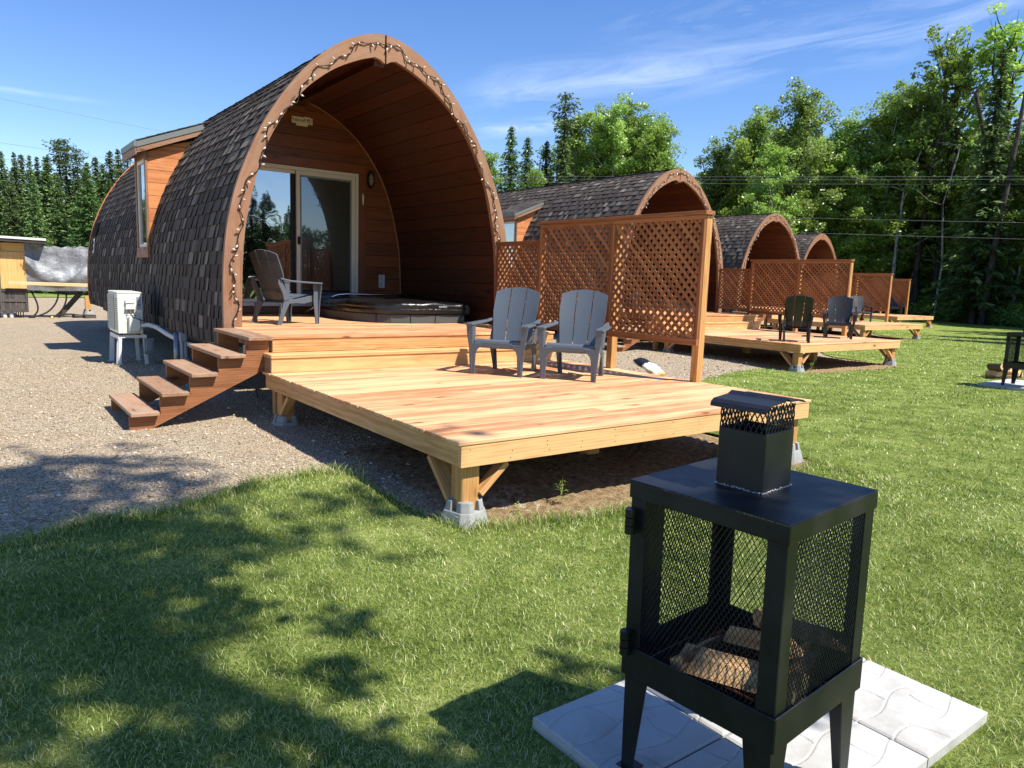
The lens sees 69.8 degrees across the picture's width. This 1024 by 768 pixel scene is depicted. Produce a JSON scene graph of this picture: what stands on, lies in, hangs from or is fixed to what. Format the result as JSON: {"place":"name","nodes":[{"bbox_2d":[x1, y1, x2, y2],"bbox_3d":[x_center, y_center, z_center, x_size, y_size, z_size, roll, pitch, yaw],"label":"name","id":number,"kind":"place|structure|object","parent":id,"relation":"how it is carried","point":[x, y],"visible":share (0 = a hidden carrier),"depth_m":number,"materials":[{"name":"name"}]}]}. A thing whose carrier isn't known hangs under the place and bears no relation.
{"place":"outdoors","nodes":[
{"label":"outdoors","id":0,"kind":"place"},
{"bbox_2d":[9,291,87,296],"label":"meadow","id":1,"kind":"structure","parent":0,"point":[49,294],"depth_m":36.13,"materials":[{"name":"plant"}]},
{"bbox_2d":[0,150,23,236],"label":"spruce tree","id":2,"kind":"object","parent":1,"relation":"on","point":[3,177],"visible":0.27,"depth_m":40.24,"materials":[{"name":"green plant"}]},
{"bbox_2d":[0,172,37,291],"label":"spruce tree","id":3,"kind":"object","parent":1,"relation":"on","point":[13,220],"visible":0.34,"depth_m":37.26,"materials":[{"name":"green plant"}]},
{"bbox_2d":[8,152,30,233],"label":"spruce tree","id":4,"kind":"object","parent":1,"relation":"on","point":[15,176],"visible":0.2,"depth_m":42.13,"materials":[{"name":"green plant"}]},
{"bbox_2d":[15,154,38,224],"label":"spruce tree","id":5,"kind":"object","parent":1,"relation":"on","point":[22,170],"visible":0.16,"depth_m":43.02,"materials":[{"name":"green plant"}]},
{"bbox_2d":[16,155,52,244],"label":"spruce tree","id":6,"kind":"object","parent":1,"relation":"on","point":[29,174],"visible":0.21,"depth_m":40.88,"materials":[{"name":"green plant"}]},
{"bbox_2d":[21,177,53,293],"bbox_3d":[-24.075,-7.457,37.266,2.338,6.048,2.175,1,8,-10],"label":"spruce tree","id":7,"kind":"object","parent":1,"relation":"on","point":[38,225],"visible":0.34,"depth_m":37.03,"materials":[{"name":"green plant"}]},
{"bbox_2d":[36,156,66,244],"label":"spruce tree","id":8,"kind":"object","parent":1,"relation":"on","point":[45,189],"visible":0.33,"depth_m":42.08,"materials":[{"name":"green plant"}]},
{"bbox_2d":[42,139,78,245],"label":"spruce tree","id":9,"kind":"object","parent":1,"relation":"on","point":[56,162],"visible":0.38,"depth_m":42.38,"materials":[{"name":"green plant"}]},
{"bbox_2d":[52,138,76,241],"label":"spruce tree","id":10,"kind":"object","parent":1,"relation":"on","point":[68,183],"visible":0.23,"depth_m":43.35,"materials":[{"name":"green plant"}]},
{"bbox_2d":[44,172,86,292],"bbox_3d":[-23.742,-7.838,38.678,2.361,6.458,2.538,3,8,11],"label":"spruce tree","id":11,"kind":"object","parent":1,"relation":"on","point":[56,224],"visible":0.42,"depth_m":38.37,"materials":[{"name":"green plant"}]},
{"bbox_2d":[63,147,92,246],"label":"spruce tree","id":12,"kind":"object","parent":1,"relation":"on","point":[77,169],"visible":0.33,"depth_m":42.80,"materials":[{"name":"green plant"}]},
{"bbox_2d":[54,167,102,294],"bbox_3d":[-21.714,-7.692,37.636,4.310,6.722,4.007,5,8,20],"label":"spruce tree","id":13,"kind":"object","parent":1,"relation":"on","point":[87,202],"visible":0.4,"depth_m":37.20,"materials":[{"name":"green plant"}]},
{"bbox_2d":[93,150,119,212],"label":"spruce tree","id":14,"kind":"object","parent":1,"relation":"on","point":[111,172],"visible":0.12,"depth_m":44.33,"materials":[{"name":"green plant"}]},
{"bbox_2d":[482,150,507,191],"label":"aspen tree","id":15,"kind":"object","parent":1,"relation":"on","point":[493,170],"visible":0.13,"depth_m":52.72,"materials":[{"name":"green plant"}]},
{"bbox_2d":[496,126,524,191],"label":"spruce tree","id":16,"kind":"object","parent":1,"relation":"on","point":[511,143],"visible":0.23,"depth_m":50.26,"materials":[{"name":"green plant"}]},
{"bbox_2d":[515,136,538,188],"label":"spruce tree","id":17,"kind":"object","parent":1,"relation":"on","point":[527,164],"visible":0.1,"depth_m":51.16,"materials":[{"name":"green plant"}]},
{"bbox_2d":[539,141,554,185],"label":"spruce tree","id":18,"kind":"object","parent":1,"relation":"on","point":[546,151],"visible":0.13,"depth_m":52.18,"materials":[{"name":"green plant"}]},
{"bbox_2d":[546,92,582,184],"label":"spruce tree","id":19,"kind":"object","parent":1,"relation":"on","point":[563,172],"visible":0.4,"depth_m":50.99,"materials":[{"name":"green plant"}]},
{"bbox_2d":[535,111,613,183],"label":"aspen tree","id":20,"kind":"object","parent":1,"relation":"on","point":[576,154],"visible":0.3,"depth_m":53.11,"materials":[{"name":"green plant"}]},
{"bbox_2d":[550,99,636,181],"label":"aspen tree","id":21,"kind":"object","parent":1,"relation":"on","point":[603,112],"visible":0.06,"depth_m":54.97,"materials":[{"name":"green plant"}]},
{"bbox_2d":[574,92,642,177],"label":"aspen tree","id":22,"kind":"object","parent":1,"relation":"on","point":[614,135],"visible":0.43,"depth_m":52.06,"materials":[{"name":"green plant"}]},
{"bbox_2d":[0,297,909,543],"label":"gravel ground","id":23,"kind":"structure","parent":0,"point":[46,336],"depth_m":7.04,"materials":[{"name":"gravel"}]},
{"bbox_2d":[0,236,45,317],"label":"utility shed","id":24,"kind":"structure","parent":23,"relation":"on","point":[12,261],"depth_m":19.90,"materials":[{"name":"yellow wood"}]},
{"bbox_2d":[8,281,87,286],"bbox_3d":[-12.722,-2.767,20.345,2.050,0.090,0.040,-3,9,-36],"label":"plank","id":25,"kind":"object","parent":24,"relation":"attached to","point":[46,283],"visible":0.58,"depth_m":20.25,"materials":[{"name":"wood"}]},
{"bbox_2d":[24,243,87,290],"bbox_3d":[-12.626,-3.233,20.448,1.550,1.283,0.190,-4,10,-36],"label":"tarpaulin","id":26,"kind":"object","parent":24,"relation":"hanging from","point":[56,264],"visible":0.93,"depth_m":20.44,"materials":[{"name":"silver plastic"}]},
{"bbox_2d":[109,328,272,429],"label":"wooden stairs","id":27,"kind":"structure","parent":23,"relation":"on","point":[227,359],"depth_m":7.33,"materials":[{"name":"brown wood"}]},
{"bbox_2d":[272,414,299,426],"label":"deck block","id":28,"kind":"structure","parent":23,"relation":"on","point":[279,420],"depth_m":7.26,"materials":[{"name":"concrete"}]},
{"bbox_2d":[87,34,507,358],"bbox_3d":[-5.109,-2.829,13.962,4.223,4.605,11.440,-4,10,-36],"label":"pod cabin","id":29,"kind":"object","parent":23,"relation":"on","point":[368,176],"visible":0.89,"depth_m":11.41,"materials":[{"name":"wood"}]},
{"bbox_2d":[173,332,188,359],"bbox_3d":[-4.635,-0.411,10.279,0.202,0.630,0.107,1,8,-5],"label":"conduit riser","id":30,"kind":"object","parent":29,"relation":"attached to","point":[180,341],"visible":0.69,"depth_m":10.24,"materials":[{"name":"metal"}]},
{"bbox_2d":[242,162,358,305],"bbox_3d":[-3.470,-2.356,11.789,2.130,2.200,0.140,-4,10,-36],"label":"sliding door","id":31,"kind":"structure","parent":29,"relation":"in","point":[321,246],"depth_m":11.86,"materials":[{"name":"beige glass"}]},
{"bbox_2d":[229,41,501,327],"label":"fairy lights","id":32,"kind":"object","parent":29,"relation":"attached to","point":[260,164],"visible":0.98,"depth_m":8.66,"materials":[{"name":"white plastic"}]},
{"bbox_2d":[234,314,554,413],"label":"porch deck","id":33,"kind":"structure","parent":23,"relation":"on","point":[325,337],"depth_m":8.30,"materials":[{"name":"brown wood"}]},
{"bbox_2d":[249,249,322,324],"bbox_3d":[-2.948,-1.244,9.441,0.720,0.925,0.720,7,9,32],"label":"adirondack chair","id":34,"kind":"object","parent":33,"relation":"on","point":[274,284],"visible":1,"depth_m":9.29,"materials":[{"name":"grey plastic"}]},
{"bbox_2d":[305,293,469,322],"bbox_3d":[-2.013,-1.190,11.268,1.875,0.370,2.426,-4,10,-36],"label":"hot tub","id":35,"kind":"object","parent":33,"relation":"on","point":[371,307],"visible":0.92,"depth_m":10.49,"materials":[{"name":"black plastic"}]},
{"bbox_2d":[495,240,538,320],"bbox_3d":[0.072,-1.378,10.186,0.045,1.185,1.030,-4,10,-36],"label":"short lattice screen","id":36,"kind":"object","parent":33,"relation":"on","point":[499,257],"visible":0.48,"depth_m":10.16,"materials":[{"name":"brown wood"}]},
{"bbox_2d":[523,166,547,188],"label":"birch tree","id":37,"kind":"object","parent":23,"relation":"on","point":[536,179],"visible":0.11,"depth_m":46.32,"materials":[{"name":"green plant"}]},
{"bbox_2d":[262,358,810,508],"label":"deck","id":38,"kind":"structure","parent":23,"relation":"on","point":[459,424],"depth_m":5.92,"materials":[{"name":"brown wood"}]},
{"bbox_2d":[465,287,540,377],"bbox_3d":[-0.044,-0.588,7.979,0.720,0.925,0.720,5,8,19],"label":"adirondack chair","id":39,"kind":"object","parent":38,"relation":"on","point":[500,332],"visible":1,"depth_m":8.13,"materials":[{"name":"grey plastic"}]},
{"bbox_2d":[534,289,610,382],"bbox_3d":[0.642,-0.538,7.789,0.819,0.925,0.720,4,8,17],"label":"adirondack chair","id":40,"kind":"object","parent":38,"relation":"on","point":[593,348],"visible":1,"depth_m":7.93,"materials":[{"name":"grey plastic"}]},
{"bbox_2d":[536,210,714,381],"bbox_3d":[1.170,-1.068,8.668,0.145,1.764,2.765,-4,10,-36],"label":"lattice screen","id":41,"kind":"object","parent":38,"relation":"on","point":[615,245],"visible":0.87,"depth_m":8.26,"materials":[{"name":"brown wood"}]},
{"bbox_2d":[497,168,722,328],"bbox_3d":[0.780,-3.942,23.463,4.223,4.605,11.440,-4,10,-36],"label":"pod cabin","id":42,"kind":"object","parent":23,"relation":"on","point":[525,211],"visible":0.28,"depth_m":20.11,"materials":[{"name":"wood"}]},
{"bbox_2d":[586,313,656,351],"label":"wooden stairs","id":43,"kind":"structure","parent":23,"relation":"on","point":[628,343],"depth_m":16.53,"materials":[{"name":"brown wood"}]},
{"bbox_2d":[599,93,668,174],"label":"aspen tree","id":44,"kind":"object","parent":23,"relation":"on","point":[640,127],"visible":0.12,"depth_m":52.87,"materials":[{"name":"green plant"}]},
{"bbox_2d":[633,358,665,375],"bbox_3d":[2.301,-0.292,12.304,0.331,0.155,0.527,-6,35,-44],"label":"plastic sack","id":45,"kind":"object","parent":23,"relation":"on","point":[649,367],"visible":0.93,"depth_m":12.20,"materials":[{"name":"plastic"}]},
{"bbox_2d":[618,112,687,174],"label":"aspen tree","id":46,"kind":"object","parent":23,"relation":"on","point":[652,149],"visible":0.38,"depth_m":51.52,"materials":[{"name":"green plant"}]},
{"bbox_2d":[623,309,760,349],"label":"porch deck","id":47,"kind":"structure","parent":23,"relation":"on","point":[743,321],"depth_m":18.26,"materials":[{"name":"brown wood"}]},
{"bbox_2d":[716,269,749,311],"bbox_3d":[5.929,-2.486,19.646,0.046,1.185,1.030,-4,10,-36],"label":"short lattice screen","id":48,"kind":"object","parent":47,"relation":"on","point":[720,284],"visible":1,"depth_m":19.64,"materials":[{"name":"brown wood"}]},
{"bbox_2d":[694,136,741,216],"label":"aspen tree","id":49,"kind":"object","parent":23,"relation":"on","point":[720,159],"visible":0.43,"depth_m":52.02,"materials":[{"name":"green plant"}]},
{"bbox_2d":[695,148,756,216],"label":"aspen tree","id":50,"kind":"object","parent":23,"relation":"on","point":[728,183],"visible":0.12,"depth_m":52.55,"materials":[{"name":"green plant"}]},
{"bbox_2d":[714,213,799,324],"bbox_3d":[6.816,-5.096,33.290,4.223,4.605,11.440,-4,10,-35],"label":"pod cabin","id":51,"kind":"object","parent":23,"relation":"on","point":[738,234],"visible":0.19,"depth_m":29.12,"materials":[{"name":"wood"}]},
{"bbox_2d":[716,104,799,215],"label":"aspen tree","id":52,"kind":"object","parent":23,"relation":"on","point":[751,146],"visible":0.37,"depth_m":49.68,"materials":[{"name":"green plant"}]},
{"bbox_2d":[737,143,804,233],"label":"aspen tree","id":53,"kind":"object","parent":23,"relation":"on","point":[767,185],"visible":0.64,"depth_m":43.48,"materials":[{"name":"green plant"}]},
{"bbox_2d":[656,329,900,367],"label":"deck","id":54,"kind":"structure","parent":23,"relation":"on","point":[795,343],"depth_m":15.43,"materials":[{"name":"brown wood"}]},
{"bbox_2d":[777,295,815,342],"bbox_3d":[5.690,-1.311,14.662,0.720,0.925,0.720,4,8,16],"label":"adirondack chair","id":55,"kind":"object","parent":54,"relation":"on","point":[789,321],"visible":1,"depth_m":14.45,"materials":[{"name":"grey plastic"}]},
{"bbox_2d":[747,259,854,335],"bbox_3d":[7.016,-2.175,18.120,0.145,1.764,2.765,-4,10,-36],"label":"lattice screen","id":56,"kind":"object","parent":54,"relation":"on","point":[799,274],"visible":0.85,"depth_m":18.01,"materials":[{"name":"brown wood"}]},
{"bbox_2d":[822,296,857,338],"bbox_3d":[7.276,-1.490,16.321,0.720,0.925,0.720,5,9,23],"label":"adirondack chair","id":57,"kind":"object","parent":54,"relation":"on","point":[838,318],"visible":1,"depth_m":16.46,"materials":[{"name":"grey plastic"}]},
{"bbox_2d":[744,77,845,233],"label":"aspen tree","id":58,"kind":"object","parent":23,"relation":"on","point":[803,132],"visible":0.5,"depth_m":44.65,"materials":[{"name":"green plant"}]},
{"bbox_2d":[794,233,837,308],"bbox_3d":[12.402,-6.236,42.613,4.223,4.605,11.440,-4,10,-38],"label":"pod cabin","id":59,"kind":"object","parent":23,"relation":"on","point":[815,246],"visible":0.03,"depth_m":38.57,"materials":[{"name":"wood"}]},
{"bbox_2d":[792,139,847,258],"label":"aspen tree","id":60,"kind":"object","parent":23,"relation":"on","point":[829,212],"visible":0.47,"depth_m":48.82,"materials":[{"name":"green plant"}]},
{"bbox_2d":[766,318,922,336],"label":"deck","id":61,"kind":"structure","parent":23,"relation":"on","point":[865,328],"depth_m":25.18,"materials":[{"name":"brown wood"}]},
{"bbox_2d":[819,273,893,321],"bbox_3d":[12.990,-3.322,27.879,0.145,1.764,2.765,-4,10,-35],"label":"lattice screen","id":62,"kind":"object","parent":61,"relation":"on","point":[856,282],"visible":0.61,"depth_m":27.24,"materials":[{"name":"brown wood"}]},
{"bbox_2d":[850,296,873,321],"bbox_3d":[12.649,-2.747,26.724,0.720,0.925,0.720,1,8,-3],"label":"adirondack chair","id":63,"kind":"object","parent":61,"relation":"on","point":[858,306],"visible":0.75,"depth_m":26.90,"materials":[{"name":"grey plastic"}]},
{"bbox_2d":[825,106,916,282],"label":"aspen tree","id":64,"kind":"object","parent":23,"relation":"on","point":[851,153],"visible":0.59,"depth_m":47.90,"materials":[{"name":"green plant"}]},
{"bbox_2d":[826,109,935,281],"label":"aspen tree","id":65,"kind":"object","parent":23,"relation":"on","point":[889,253],"visible":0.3,"depth_m":48.20,"materials":[{"name":"green plant"}]},
{"bbox_2d":[835,313,933,325],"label":"deck","id":66,"kind":"structure","parent":23,"relation":"on","point":[896,318],"depth_m":34.46,"materials":[{"name":"brown wood"}]},
{"bbox_2d":[858,278,910,314],"bbox_3d":[18.843,-4.496,37.510,0.145,1.764,2.765,-4,10,-38],"label":"lattice screen","id":67,"kind":"object","parent":66,"relation":"on","point":[900,291],"visible":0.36,"depth_m":36.76,"materials":[{"name":"brown wood"}]},
{"bbox_2d":[822,89,950,300],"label":"aspen tree","id":68,"kind":"object","parent":23,"relation":"on","point":[880,123],"visible":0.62,"depth_m":47.42,"materials":[{"name":"green plant"}]},
{"bbox_2d":[838,74,952,298],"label":"aspen tree","id":69,"kind":"object","parent":23,"relation":"on","point":[918,104],"visible":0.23,"depth_m":47.79,"materials":[{"name":"green plant"}]},
{"bbox_2d":[852,274,1023,327],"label":"undergrowth","id":70,"kind":"object","parent":23,"relation":"on","point":[1014,318],"visible":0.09,"depth_m":44.96,"materials":[{"name":"green plant"}]},
{"bbox_2d":[919,132,977,283],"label":"birch tree","id":71,"kind":"object","parent":23,"relation":"on","point":[945,272],"visible":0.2,"depth_m":48.18,"materials":[{"name":"green plant"}]},
{"bbox_2d":[0,317,1023,767],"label":"lawn","id":72,"kind":"structure","parent":0,"point":[960,329],"depth_m":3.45,"materials":[{"name":"plant"}]},
{"bbox_2d":[532,680,721,767],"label":"paver","id":73,"kind":"object","parent":72,"relation":"on","point":[586,731],"visible":0.9,"depth_m":2.51,"materials":[{"name":"concrete"}]},
{"bbox_2d":[647,686,730,738],"bbox_3d":[0.777,1.192,2.829,0.471,0.075,0.444,-4,10,-36],"label":"paver","id":74,"kind":"object","parent":72,"relation":"on","point":[718,730],"visible":0.04,"depth_m":2.61,"materials":[{"name":"concrete"}]},
{"bbox_2d":[668,738,743,767],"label":"paver","id":75,"kind":"object","parent":72,"relation":"on","point":[723,753],"visible":0.88,"depth_m":2.38,"materials":[{"name":"concrete"}]},
{"bbox_2d":[616,390,877,767],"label":"fire pit","id":76,"kind":"object","parent":75,"relation":"on","point":[748,471],"visible":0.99,"depth_m":2.09,"materials":[{"name":"black paint"}]},
{"bbox_2d":[670,636,720,670],"bbox_3d":[0.564,0.827,2.256,0.042,0.089,0.255,9,11,41],"label":"split log","id":77,"kind":"object","parent":76,"relation":"in","point":[692,653],"visible":0.4,"depth_m":2.19,"materials":[{"name":"brown wood"}]},
{"bbox_2d":[640,502,767,707],"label":"mesh door","id":78,"kind":"structure","parent":76,"relation":"in","point":[647,502],"depth_m":2.03,"materials":[{"name":"metal"}]},
{"bbox_2d":[680,643,808,704],"bbox_3d":[0.664,0.843,2.136,0.363,0.085,0.088,7,10,34],"label":"split log","id":79,"kind":"object","parent":76,"relation":"in","point":[742,673],"visible":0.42,"depth_m":2.15,"materials":[{"name":"brown wood"}]},
{"bbox_2d":[722,626,802,658],"bbox_3d":[0.738,0.764,2.188,0.073,0.162,0.321,0,8,-16],"label":"split log","id":80,"kind":"object","parent":76,"relation":"in","point":[747,642],"visible":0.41,"depth_m":2.23,"materials":[{"name":"brown wood"}]},
{"bbox_2d":[753,608,849,651],"bbox_3d":[0.867,0.740,2.207,0.284,0.117,0.084,2,8,0],"label":"split log","id":81,"kind":"object","parent":76,"relation":"in","point":[755,617],"visible":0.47,"depth_m":2.18,"materials":[{"name":"brown wood"}]},
{"bbox_2d":[785,642,818,708],"bbox_3d":[0.824,0.821,2.116,0.056,0.084,0.351,7,9,32],"label":"split log","id":82,"kind":"object","parent":76,"relation":"in","point":[793,699],"visible":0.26,"depth_m":2.05,"materials":[{"name":"brown wood"}]},
{"bbox_2d":[725,712,926,767],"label":"paver","id":83,"kind":"object","parent":72,"relation":"on","point":[810,747],"visible":0.45,"depth_m":2.44,"materials":[{"name":"concrete"}]},
{"bbox_2d":[799,113,891,287],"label":"aspen tree","id":84,"kind":"object","parent":72,"relation":"on","point":[834,184],"visible":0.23,"depth_m":49.34,"materials":[{"name":"green plant"}]},
{"bbox_2d":[882,144,924,313],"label":"birch tree","id":85,"kind":"object","parent":72,"relation":"on","point":[897,239],"visible":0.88,"depth_m":47.33,"materials":[{"name":"brown plant"}]},
{"bbox_2d":[852,660,987,767],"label":"paver","id":86,"kind":"object","parent":72,"relation":"on","point":[932,725],"visible":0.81,"depth_m":2.68,"materials":[{"name":"concrete"}]},
{"bbox_2d":[916,142,970,317],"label":"birch tree","id":87,"kind":"object","parent":72,"relation":"on","point":[940,272],"visible":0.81,"depth_m":45.17,"materials":[{"name":"brown plant"}]},
{"bbox_2d":[892,88,998,297],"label":"aspen tree","id":88,"kind":"object","parent":72,"relation":"on","point":[928,222],"visible":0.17,"depth_m":48.30,"materials":[{"name":"green plant"}]},
{"bbox_2d":[893,25,1001,318],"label":"aspen tree","id":89,"kind":"object","parent":72,"relation":"on","point":[936,217],"visible":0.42,"depth_m":46.42,"materials":[{"name":"green plant"}]},
{"bbox_2d":[888,23,1014,306],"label":"aspen tree","id":90,"kind":"object","parent":72,"relation":"on","point":[949,66],"visible":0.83,"depth_m":45.45,"materials":[{"name":"green plant"}]},
{"bbox_2d":[914,2,1023,249],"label":"aspen tree","id":91,"kind":"object","parent":72,"relation":"on","point":[999,38],"visible":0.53,"depth_m":43.99,"materials":[{"name":"green plant"}]},
{"bbox_2d":[919,46,1023,323],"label":"spruce tree","id":92,"kind":"object","parent":72,"relation":"on","point":[983,220],"visible":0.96,"depth_m":41.01,"materials":[{"name":"green plant"}]},
{"bbox_2d":[937,133,1022,290],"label":"aspen tree","id":93,"kind":"object","parent":72,"relation":"on","point":[951,243],"visible":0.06,"depth_m":45.73,"materials":[{"name":"green plant"}]},
{"bbox_2d":[951,82,1015,321],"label":"aspen tree","id":94,"kind":"object","parent":72,"relation":"on","point":[978,106],"visible":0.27,"depth_m":41.89,"materials":[{"name":"green plant"}]},
{"bbox_2d":[977,69,1023,323],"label":"birch tree","id":95,"kind":"object","parent":72,"relation":"on","point":[986,292],"visible":0.91,"depth_m":40.37,"materials":[{"name":"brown plant"}]},
{"bbox_2d":[991,111,1023,301],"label":"birch tree","id":96,"kind":"object","parent":72,"relation":"on","point":[1009,204],"visible":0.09,"depth_m":42.96,"materials":[{"name":"green plant"}]},
{"bbox_2d":[995,129,1023,286],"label":"aspen tree","id":97,"kind":"object","parent":72,"relation":"on","point":[1020,214],"visible":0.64,"depth_m":41.14,"materials":[{"name":"green plant"}]},
{"bbox_2d":[1005,385,1023,390],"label":"paver","id":98,"kind":"object","parent":72,"relation":"on","point":[1017,387],"visible":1,"depth_m":12.60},
{"bbox_2d":[1001,318,1023,384],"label":"fire pit","id":99,"kind":"object","parent":98,"relation":"on","point":[1016,364],"visible":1,"depth_m":12.72,"materials":[{"name":"black paint"}]},
{"bbox_2d":[0,0,1023,201],"label":"sky","id":100,"kind":"structure","parent":0,"point":[160,65],"materials":[{"name":"blue"}]},
{"bbox_2d":[336,434,834,535],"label":"soil","id":101,"kind":"structure","parent":0,"point":[601,477],"depth_m":6.00,"materials":[{"name":"soil"}]},
{"bbox_2d":[440,497,487,528],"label":"deck block","id":102,"kind":"structure","parent":101,"relation":"on","point":[465,510],"depth_m":4.64,"materials":[{"name":"concrete"}]},
{"bbox_2d":[721,354,909,372],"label":"soil","id":103,"kind":"structure","parent":0,"point":[821,364],"depth_m":15.73,"materials":[{"name":"soil"}]},
{"bbox_3d":[-5.936,-0.318,11.402,0.640,0.028,0.980,-4,10,-36],"label":"stand pad","id":104,"kind":"object","parent":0,"visible":0},
{"bbox_2d":[107,332,148,364],"bbox_3d":[-5.927,-0.557,11.350,0.500,0.455,0.770,-4,10,-36],"label":"unit stand","id":105,"kind":"object","parent":104,"relation":"on","point":[119,346],"visible":0.86,"depth_m":11.20,"materials":[{"name":"metal"}]},
{"bbox_2d":[107,290,149,334],"bbox_3d":[-5.840,-1.103,11.295,0.555,0.642,0.905,-4,10,-36],"label":"heat pump","id":106,"kind":"object","parent":105,"relation":"on","point":[125,311],"visible":0.99,"depth_m":10.95,"materials":[{"name":"white metal"}]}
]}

